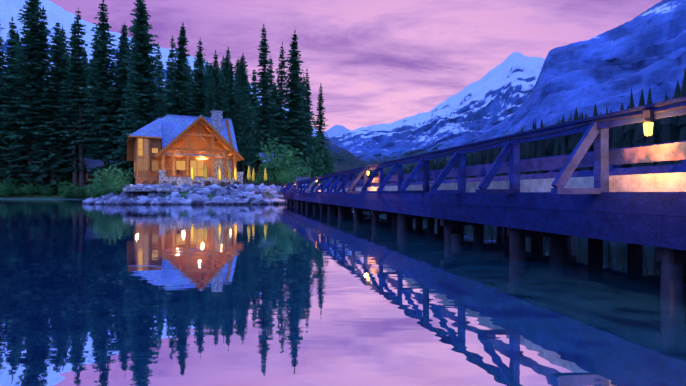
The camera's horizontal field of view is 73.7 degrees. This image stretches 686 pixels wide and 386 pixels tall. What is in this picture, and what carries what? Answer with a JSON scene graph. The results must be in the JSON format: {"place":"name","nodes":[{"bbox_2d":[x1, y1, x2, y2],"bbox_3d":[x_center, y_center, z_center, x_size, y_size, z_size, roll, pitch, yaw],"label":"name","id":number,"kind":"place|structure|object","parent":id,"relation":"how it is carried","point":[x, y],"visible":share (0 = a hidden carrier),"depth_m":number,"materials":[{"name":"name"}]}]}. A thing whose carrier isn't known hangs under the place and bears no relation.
{"place":"outdoors","nodes":[
{"label":"outdoors","id":0,"kind":"place"},
{"bbox_2d":[0,188,280,203],"bbox_3d":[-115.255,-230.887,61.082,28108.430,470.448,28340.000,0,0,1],"label":"terrain ground","id":1,"kind":"structure","parent":0,"point":[57,196],"depth_m":98.83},
{"bbox_2d":[0,38,9,183],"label":"conifer","id":2,"kind":"object","parent":1,"relation":"on","point":[1,103],"visible":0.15,"depth_m":103.90,"materials":[{"name":"green plant"}]},
{"bbox_2d":[0,24,11,175],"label":"conifer","id":3,"kind":"object","parent":1,"relation":"on","point":[2,93],"visible":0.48,"depth_m":103.35,"materials":[{"name":"green plant"}]},
{"bbox_2d":[0,182,11,197],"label":"shore shrub","id":4,"kind":"object","parent":1,"relation":"on","point":[3,191],"visible":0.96,"depth_m":99.61,"materials":[{"name":"green plant"}]},
{"bbox_2d":[0,177,18,195],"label":"shore shrub","id":5,"kind":"object","parent":1,"relation":"on","point":[8,183],"visible":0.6,"depth_m":101.01,"materials":[{"name":"green plant"}]},
{"bbox_2d":[5,185,16,196],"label":"shore shrub","id":6,"kind":"object","parent":1,"relation":"on","point":[12,194],"visible":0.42,"depth_m":100.90,"materials":[{"name":"green plant"}]},
{"bbox_2d":[0,16,28,183],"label":"conifer","id":7,"kind":"object","parent":1,"relation":"on","point":[13,34],"visible":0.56,"depth_m":103.02,"materials":[{"name":"green plant"}]},
{"bbox_2d":[10,186,23,196],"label":"shore shrub","id":8,"kind":"object","parent":1,"relation":"on","point":[17,189],"visible":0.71,"depth_m":100.28,"materials":[{"name":"green plant"}]},
{"bbox_2d":[4,30,40,186],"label":"conifer","id":9,"kind":"object","parent":1,"relation":"on","point":[19,126],"visible":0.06,"depth_m":107.91,"materials":[{"name":"green plant"}]},
{"bbox_2d":[21,182,39,196],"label":"shore shrub","id":10,"kind":"object","parent":1,"relation":"on","point":[30,187],"visible":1,"depth_m":99.89,"materials":[{"name":"green plant"}]},
{"bbox_2d":[0,0,64,194],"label":"conifer","id":11,"kind":"object","parent":1,"relation":"on","point":[31,16],"visible":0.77,"depth_m":101.17,"materials":[{"name":"green plant"}]},
{"bbox_2d":[18,6,63,194],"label":"conifer","id":12,"kind":"object","parent":1,"relation":"on","point":[38,86],"visible":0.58,"depth_m":101.96,"materials":[{"name":"green plant"}]},
{"bbox_2d":[43,186,55,195],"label":"shore shrub","id":13,"kind":"object","parent":1,"relation":"on","point":[51,191],"visible":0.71,"depth_m":99.84,"materials":[{"name":"green plant"}]},
{"bbox_2d":[28,22,78,195],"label":"conifer","id":14,"kind":"object","parent":1,"relation":"on","point":[54,104],"visible":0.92,"depth_m":100.75,"materials":[{"name":"green plant"}]},
{"bbox_2d":[55,177,71,193],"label":"shore shrub","id":15,"kind":"object","parent":1,"relation":"on","point":[60,185],"visible":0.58,"depth_m":101.08,"materials":[{"name":"green plant"}]},
{"bbox_2d":[58,188,68,198],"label":"shore shrub","id":16,"kind":"object","parent":1,"relation":"on","point":[62,192],"visible":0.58,"depth_m":96.53,"materials":[{"name":"green plant"}]},
{"bbox_2d":[33,25,95,183],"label":"conifer","id":17,"kind":"object","parent":1,"relation":"on","point":[65,43],"visible":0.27,"depth_m":104.58,"materials":[{"name":"green plant"}]},
{"bbox_2d":[62,181,78,193],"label":"shore shrub","id":18,"kind":"object","parent":1,"relation":"on","point":[71,186],"visible":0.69,"depth_m":96.86,"materials":[{"name":"green plant"}]},
{"bbox_2d":[65,62,78,185],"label":"conifer","id":19,"kind":"object","parent":1,"relation":"on","point":[71,179],"depth_m":115.26,"materials":[{"name":"green plant"}]},
{"bbox_2d":[67,187,77,197],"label":"shore shrub","id":20,"kind":"object","parent":1,"relation":"on","point":[71,191],"visible":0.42,"depth_m":96.32,"materials":[{"name":"green plant"}]},
{"bbox_2d":[54,23,94,185],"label":"conifer","id":21,"kind":"object","parent":1,"relation":"on","point":[72,126],"visible":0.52,"depth_m":100.05,"materials":[{"name":"green plant"}]},
{"bbox_2d":[61,8,96,187],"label":"conifer","id":22,"kind":"object","parent":1,"relation":"on","point":[80,79],"visible":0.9,"depth_m":99.81,"materials":[{"name":"green plant"}]},
{"bbox_2d":[74,185,88,196],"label":"shore shrub","id":23,"kind":"object","parent":1,"relation":"on","point":[79,189],"visible":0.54,"depth_m":95.97,"materials":[{"name":"green plant"}]},
{"bbox_2d":[81,47,90,102],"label":"conifer","id":24,"kind":"object","parent":1,"relation":"on","point":[86,59],"visible":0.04,"depth_m":129.91,"materials":[{"name":"green plant"}]},
{"bbox_2d":[77,29,101,162],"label":"conifer","id":25,"kind":"object","parent":1,"relation":"on","point":[91,82],"visible":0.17,"depth_m":112.16,"materials":[{"name":"green plant"}]},
{"bbox_2d":[86,186,98,197],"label":"shrub","id":26,"kind":"object","parent":1,"relation":"on","point":[87,192],"visible":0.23,"depth_m":77.76,"materials":[{"name":"green plant"}]},
{"bbox_2d":[77,157,117,185],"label":"shed","id":27,"kind":"structure","parent":1,"relation":"on","point":[90,163],"depth_m":104.41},
{"bbox_2d":[69,0,127,186],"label":"conifer","id":28,"kind":"object","parent":1,"relation":"on","point":[101,66],"visible":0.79,"depth_m":98.28,"materials":[{"name":"green plant"}]},
{"bbox_2d":[88,181,108,197],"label":"shrub","id":29,"kind":"object","parent":1,"relation":"on","point":[95,195],"visible":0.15,"depth_m":73.60,"materials":[{"name":"green plant"}]},
{"bbox_2d":[88,164,122,194],"bbox_3d":[-30.383,-1.305,58.729,4.000,4.701,4.396,0,0,-23],"label":"terrace shrub","id":30,"kind":"object","parent":1,"relation":"on","point":[103,178],"visible":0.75,"depth_m":58.07,"materials":[{"name":"green plant"}]},
{"bbox_2d":[91,23,137,184],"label":"conifer","id":31,"kind":"object","parent":1,"relation":"on","point":[121,80],"visible":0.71,"depth_m":97.98,"materials":[{"name":"green plant"}]},
{"bbox_2d":[106,179,129,194],"bbox_3d":[-27.991,-0.552,56.975,2.807,2.419,2.978,0,0,-27],"label":"terrace shrub","id":32,"kind":"object","parent":1,"relation":"on","point":[117,188],"visible":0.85,"depth_m":56.52,"materials":[{"name":"green plant"}]},
{"bbox_2d":[108,168,132,184],"bbox_3d":[-30.931,-1.685,62.837,4.222,3.555,3.932,0,0,39],"label":"terrace shrub","id":33,"kind":"object","parent":1,"relation":"on","point":[127,180],"visible":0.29,"depth_m":62.84,"materials":[{"name":"green plant"}]},
{"bbox_2d":[115,33,156,184],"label":"conifer","id":34,"kind":"object","parent":1,"relation":"on","point":[133,179],"visible":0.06,"depth_m":104.05,"materials":[{"name":"green plant"}]},
{"bbox_2d":[113,0,171,182],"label":"conifer","id":35,"kind":"object","parent":1,"relation":"on","point":[146,77],"visible":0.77,"depth_m":87.29,"materials":[{"name":"green plant"}]},
{"bbox_2d":[123,188,193,190],"bbox_3d":[-18.204,-0.408,62.491,21.450,0.430,8.910,0,0,-26],"label":"stone ledge","id":36,"kind":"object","parent":1,"relation":"on","point":[152,189],"depth_m":55.25,"materials":[{"name":"grey stone"}]},
{"bbox_2d":[191,165,194,179],"bbox_3d":[-20.050,-2.187,61.055,0.520,3.188,0.507,-2,0,-21],"label":"patio umbrella","id":37,"kind":"object","parent":36,"relation":"on","point":[192,175],"visible":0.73,"depth_m":60.93,"materials":[{"name":"fabric"}]},
{"bbox_2d":[204,163,206,185],"bbox_3d":[-17.873,-2.227,59.458,0.520,3.269,0.507,-2,-2,25],"label":"patio umbrella","id":38,"kind":"object","parent":36,"relation":"on","point":[205,173],"visible":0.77,"depth_m":59.37,"materials":[{"name":"fabric"}]},
{"bbox_2d":[217,167,220,179],"bbox_3d":[-17.050,-2.156,62.978,0.520,3.125,0.507,0,1,31],"label":"patio umbrella","id":39,"kind":"object","parent":36,"relation":"on","point":[219,176],"visible":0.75,"depth_m":62.88,"materials":[{"name":"fabric"}]},
{"bbox_2d":[228,167,230,179],"bbox_3d":[-15.292,-2.143,61.480,0.507,3.100,0.520,-2,-3,40],"label":"patio umbrella","id":40,"kind":"object","parent":36,"relation":"on","point":[229,175],"visible":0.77,"depth_m":61.37,"materials":[{"name":"fabric"}]},
{"bbox_2d":[247,166,250,179],"bbox_3d":[-12.787,-2.240,62.122,0.520,3.296,0.507,2,2,33],"label":"patio umbrella","id":41,"kind":"object","parent":36,"relation":"on","point":[248,176],"visible":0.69,"depth_m":62.03,"materials":[{"name":"fabric"}]},
{"bbox_2d":[264,167,266,182],"bbox_3d":[-10.783,-2.144,63.647,0.507,3.104,0.520,-1,1,8],"label":"patio umbrella","id":42,"kind":"object","parent":36,"relation":"on","point":[265,175],"visible":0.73,"depth_m":63.56,"materials":[{"name":"fabric"}]},
{"bbox_2d":[153,42,165,117],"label":"conifer","id":43,"kind":"object","parent":1,"relation":"on","point":[161,84],"visible":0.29,"depth_m":116.41,"materials":[{"name":"green plant"}]},
{"bbox_2d":[157,35,176,118],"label":"conifer","id":44,"kind":"object","parent":1,"relation":"on","point":[171,78],"visible":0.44,"depth_m":106.63,"materials":[{"name":"green plant"}]},
{"bbox_2d":[164,55,170,112],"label":"conifer","id":45,"kind":"object","parent":1,"relation":"on","point":[167,73],"visible":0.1,"depth_m":157.05,"materials":[{"name":"green plant"}]},
{"bbox_2d":[161,23,197,116],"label":"conifer","id":46,"kind":"object","parent":1,"relation":"on","point":[178,103],"visible":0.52,"depth_m":100.10,"materials":[{"name":"green plant"}]},
{"bbox_2d":[127,110,243,187],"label":"lodge","id":47,"kind":"structure","parent":1,"relation":"on","point":[157,148],"depth_m":65.74,"materials":[{"name":"brown wood"}]},
{"bbox_2d":[183,58,196,115],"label":"conifer","id":48,"kind":"object","parent":1,"relation":"on","point":[189,78],"visible":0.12,"depth_m":112.71,"materials":[{"name":"green plant"}]},
{"bbox_2d":[188,67,195,114],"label":"conifer","id":49,"kind":"object","parent":1,"relation":"on","point":[191,80],"visible":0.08,"depth_m":137.45,"materials":[{"name":"green plant"}]},
{"bbox_2d":[185,41,207,116],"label":"conifer","id":50,"kind":"object","parent":1,"relation":"on","point":[199,100],"visible":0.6,"depth_m":107.53,"materials":[{"name":"green plant"}]},
{"bbox_2d":[190,50,207,112],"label":"conifer","id":51,"kind":"object","parent":1,"relation":"on","point":[204,73],"visible":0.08,"depth_m":114.77,"materials":[{"name":"green plant"}]},
{"bbox_2d":[203,62,209,89],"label":"conifer","id":52,"kind":"object","parent":1,"relation":"on","point":[206,64],"visible":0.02,"depth_m":159.80,"materials":[{"name":"green plant"}]},
{"bbox_2d":[202,71,216,116],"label":"conifer","id":53,"kind":"object","parent":1,"relation":"on","point":[211,105],"visible":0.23,"depth_m":86.24,"materials":[{"name":"green plant"}]},
{"bbox_2d":[203,60,217,112],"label":"conifer","id":54,"kind":"object","parent":1,"relation":"on","point":[210,70],"visible":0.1,"depth_m":110.36,"materials":[{"name":"green plant"}]},
{"bbox_2d":[82,183,347,204],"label":"riprap rocks","id":55,"kind":"object","parent":1,"relation":"on","point":[242,194],"visible":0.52,"depth_m":55.57,"materials":[{"name":"stone"}]},
{"bbox_2d":[203,50,227,118],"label":"conifer","id":56,"kind":"object","parent":1,"relation":"on","point":[218,97],"visible":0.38,"depth_m":103.90,"materials":[{"name":"green plant"}]},
{"bbox_2d":[219,55,224,75],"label":"conifer","id":57,"kind":"object","parent":1,"relation":"on","point":[223,58],"visible":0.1,"depth_m":131.60,"materials":[{"name":"green plant"}]},
{"bbox_2d":[221,78,228,117],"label":"conifer","id":58,"kind":"object","parent":1,"relation":"on","point":[223,91],"visible":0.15,"depth_m":112.25,"materials":[{"name":"green plant"}]},
{"bbox_2d":[222,46,233,79],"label":"conifer","id":59,"kind":"object","parent":1,"relation":"on","point":[227,55],"visible":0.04,"depth_m":124.88,"materials":[{"name":"green plant"}]},
{"bbox_2d":[221,63,246,169],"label":"conifer","id":60,"kind":"object","parent":1,"relation":"on","point":[229,97],"visible":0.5,"depth_m":99.62,"materials":[{"name":"green plant"}]},
{"bbox_2d":[220,52,248,169],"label":"conifer","id":61,"kind":"object","parent":1,"relation":"on","point":[226,68],"visible":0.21,"depth_m":114.30,"materials":[{"name":"green plant"}]},
{"bbox_2d":[233,57,239,88],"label":"conifer","id":62,"kind":"object","parent":1,"relation":"on","point":[236,66],"visible":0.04,"depth_m":160.08,"materials":[{"name":"green plant"}]},
{"bbox_2d":[233,73,244,171],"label":"conifer","id":63,"kind":"object","parent":1,"relation":"on","point":[238,104],"visible":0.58,"depth_m":105.51,"materials":[{"name":"green plant"}]},
{"bbox_2d":[237,84,249,184],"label":"conifer","id":64,"kind":"object","parent":1,"relation":"on","point":[244,134],"visible":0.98,"depth_m":94.57,"materials":[{"name":"green plant"}]},
{"bbox_2d":[234,55,261,177],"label":"conifer","id":65,"kind":"object","parent":1,"relation":"on","point":[242,64],"visible":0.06,"depth_m":129.60,"materials":[{"name":"green plant"}]},
{"bbox_2d":[237,67,259,181],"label":"conifer","id":66,"kind":"object","parent":1,"relation":"on","point":[242,80],"visible":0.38,"depth_m":116.92,"materials":[{"name":"green plant"}]},
{"bbox_2d":[246,107,256,179],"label":"conifer","id":67,"kind":"object","parent":1,"relation":"on","point":[251,156],"visible":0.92,"depth_m":85.97,"materials":[{"name":"green plant"}]},
{"bbox_2d":[246,96,257,180],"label":"conifer","id":68,"kind":"object","parent":1,"relation":"on","point":[251,101],"visible":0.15,"depth_m":131.23,"materials":[{"name":"green plant"}]},
{"bbox_2d":[246,176,260,184],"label":"shrub","id":69,"kind":"object","parent":1,"relation":"on","point":[253,181],"visible":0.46,"depth_m":69.82,"materials":[{"name":"green plant"}]},
{"bbox_2d":[248,70,269,172],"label":"conifer","id":70,"kind":"object","parent":1,"relation":"on","point":[252,85],"visible":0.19,"depth_m":131.93,"materials":[{"name":"green plant"}]},
{"bbox_2d":[246,24,281,167],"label":"conifer","id":71,"kind":"object","parent":1,"relation":"on","point":[263,134],"visible":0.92,"depth_m":91.15,"materials":[{"name":"green plant"}]},
{"bbox_2d":[255,171,273,184],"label":"terrace shrub","id":72,"kind":"object","parent":1,"relation":"on","point":[263,180],"visible":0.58,"depth_m":72.67,"materials":[{"name":"green plant"}]},
{"bbox_2d":[254,84,284,173],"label":"conifer","id":73,"kind":"object","parent":1,"relation":"on","point":[273,96],"visible":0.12,"depth_m":127.33,"materials":[{"name":"green plant"}]},
{"bbox_2d":[268,56,276,122],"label":"conifer","id":74,"kind":"object","parent":1,"relation":"on","point":[271,72],"visible":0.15,"depth_m":138.91,"materials":[{"name":"green plant"}]},
{"bbox_2d":[250,153,299,185],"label":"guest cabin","id":75,"kind":"object","parent":1,"relation":"on","point":[257,169],"visible":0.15,"depth_m":89.93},
{"bbox_2d":[269,41,290,149],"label":"conifer","id":76,"kind":"object","parent":1,"relation":"on","point":[278,80],"visible":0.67,"depth_m":96.97,"materials":[{"name":"green plant"}]},
{"bbox_2d":[259,155,302,183],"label":"shrub","id":77,"kind":"object","parent":1,"relation":"on","point":[270,175],"visible":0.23,"depth_m":79.21,"materials":[{"name":"green plant"}]},
{"bbox_2d":[256,137,309,184],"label":"leafy tree","id":78,"kind":"object","parent":1,"relation":"on","point":[290,156],"visible":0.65,"depth_m":77.28,"materials":[{"name":"green plant"}]},
{"bbox_2d":[275,170,292,185],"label":"terrace shrub","id":79,"kind":"object","parent":1,"relation":"on","point":[277,180],"visible":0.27,"depth_m":71.87,"materials":[{"name":"green plant"}]},
{"bbox_2d":[277,168,297,184],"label":"terrace shrub","id":80,"kind":"object","parent":1,"relation":"on","point":[283,177],"visible":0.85,"depth_m":68.70,"materials":[{"name":"green plant"}]},
{"bbox_2d":[282,166,300,180],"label":"shrub","id":81,"kind":"object","parent":1,"relation":"on","point":[292,170],"visible":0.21,"depth_m":75.99,"materials":[{"name":"green plant"}]},
{"bbox_2d":[269,30,315,172],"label":"conifer","id":82,"kind":"object","parent":1,"relation":"on","point":[293,97],"visible":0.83,"depth_m":89.46,"materials":[{"name":"green plant"}]},
{"bbox_2d":[291,74,311,185],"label":"conifer","id":83,"kind":"object","parent":1,"relation":"on","point":[300,164],"visible":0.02,"depth_m":116.80,"materials":[{"name":"green plant"}]},
{"bbox_2d":[295,176,310,180],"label":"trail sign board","id":84,"kind":"object","parent":1,"relation":"on","point":[299,178],"visible":0.35,"depth_m":71.91,"materials":[{"name":"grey wood"}]},
{"bbox_2d":[293,163,315,179],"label":"shrub","id":85,"kind":"object","parent":1,"relation":"on","point":[302,173],"visible":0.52,"depth_m":73.56,"materials":[{"name":"green plant"}]},
{"bbox_2d":[297,69,314,174],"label":"conifer","id":86,"kind":"object","parent":1,"relation":"on","point":[307,110],"visible":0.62,"depth_m":102.32,"materials":[{"name":"green plant"}]},
{"bbox_2d":[302,74,312,174],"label":"conifer","id":87,"kind":"object","parent":1,"relation":"on","point":[305,98],"visible":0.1,"depth_m":126.84,"materials":[{"name":"green plant"}]},
{"bbox_2d":[304,78,315,164],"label":"conifer","id":88,"kind":"object","parent":1,"relation":"on","point":[310,112],"visible":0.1,"depth_m":124.65,"materials":[{"name":"green plant"}]},
{"bbox_2d":[309,148,320,183],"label":"young fir","id":89,"kind":"object","parent":1,"relation":"on","point":[314,167],"visible":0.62,"depth_m":79.75,"materials":[{"name":"green plant"}]},
{"bbox_2d":[310,84,329,169],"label":"conifer","id":90,"kind":"object","parent":1,"relation":"on","point":[320,120],"visible":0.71,"depth_m":95.93,"materials":[{"name":"green plant"}]},
{"bbox_2d":[311,131,328,183],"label":"young fir","id":91,"kind":"object","parent":1,"relation":"on","point":[318,150],"visible":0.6,"depth_m":83.79,"materials":[{"name":"green plant"}]},
{"bbox_2d":[320,145,333,182],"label":"young fir","id":92,"kind":"object","parent":1,"relation":"on","point":[327,162],"visible":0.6,"depth_m":87.75,"materials":[{"name":"green plant"}]},
{"bbox_2d":[328,152,335,186],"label":"young fir","id":93,"kind":"object","parent":1,"relation":"on","point":[332,164],"visible":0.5,"depth_m":91.69,"materials":[{"name":"green plant"}]},
{"bbox_2d":[3,68,685,186],"bbox_3d":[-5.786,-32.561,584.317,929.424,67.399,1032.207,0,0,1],"label":"forest conifers","id":94,"kind":"object","parent":1,"relation":"on","point":[670,129],"visible":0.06,"depth_m":166.97,"materials":[{"name":"green plant"}]},
{"bbox_2d":[279,96,685,299],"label":"bridge","id":95,"kind":"structure","parent":1,"relation":"on","point":[635,209],"depth_m":8.57,"materials":[{"name":"paint"}]},
{"bbox_2d":[0,0,368,174],"bbox_3d":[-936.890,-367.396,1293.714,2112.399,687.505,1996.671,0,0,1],"label":"mountain","id":96,"kind":"structure","parent":0,"point":[343,159],"depth_m":1505.98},
{"bbox_2d":[323,125,350,138],"bbox_3d":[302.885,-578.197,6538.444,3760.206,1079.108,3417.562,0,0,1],"label":"mountain","id":97,"kind":"structure","parent":0,"point":[335,130],"depth_m":7286.01,"materials":[{"name":"snow"}]},
{"bbox_2d":[0,199,685,385],"bbox_3d":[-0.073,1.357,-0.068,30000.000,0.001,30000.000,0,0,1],"label":"lake water","id":98,"kind":"structure","parent":0,"point":[196,295],"depth_m":5.57,"materials":[{"name":"blue liquid"}]},
{"bbox_2d":[49,0,661,130],"label":"sky","id":99,"kind":"structure","parent":0,"point":[374,62],"materials":[{"name":"purple"}]},
{"bbox_2d":[328,52,544,179],"bbox_3d":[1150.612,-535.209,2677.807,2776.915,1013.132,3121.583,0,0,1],"label":"mountain peak","id":100,"kind":"structure","parent":0,"point":[497,94],"depth_m":3137.14,"materials":[{"name":"white snow"}]},
{"bbox_2d":[362,0,685,177],"bbox_3d":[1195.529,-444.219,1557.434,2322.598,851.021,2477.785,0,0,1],"label":"mountain wall","id":101,"kind":"structure","parent":0,"point":[644,51],"depth_m":1560.39,"materials":[{"name":"stone"}]}
]}

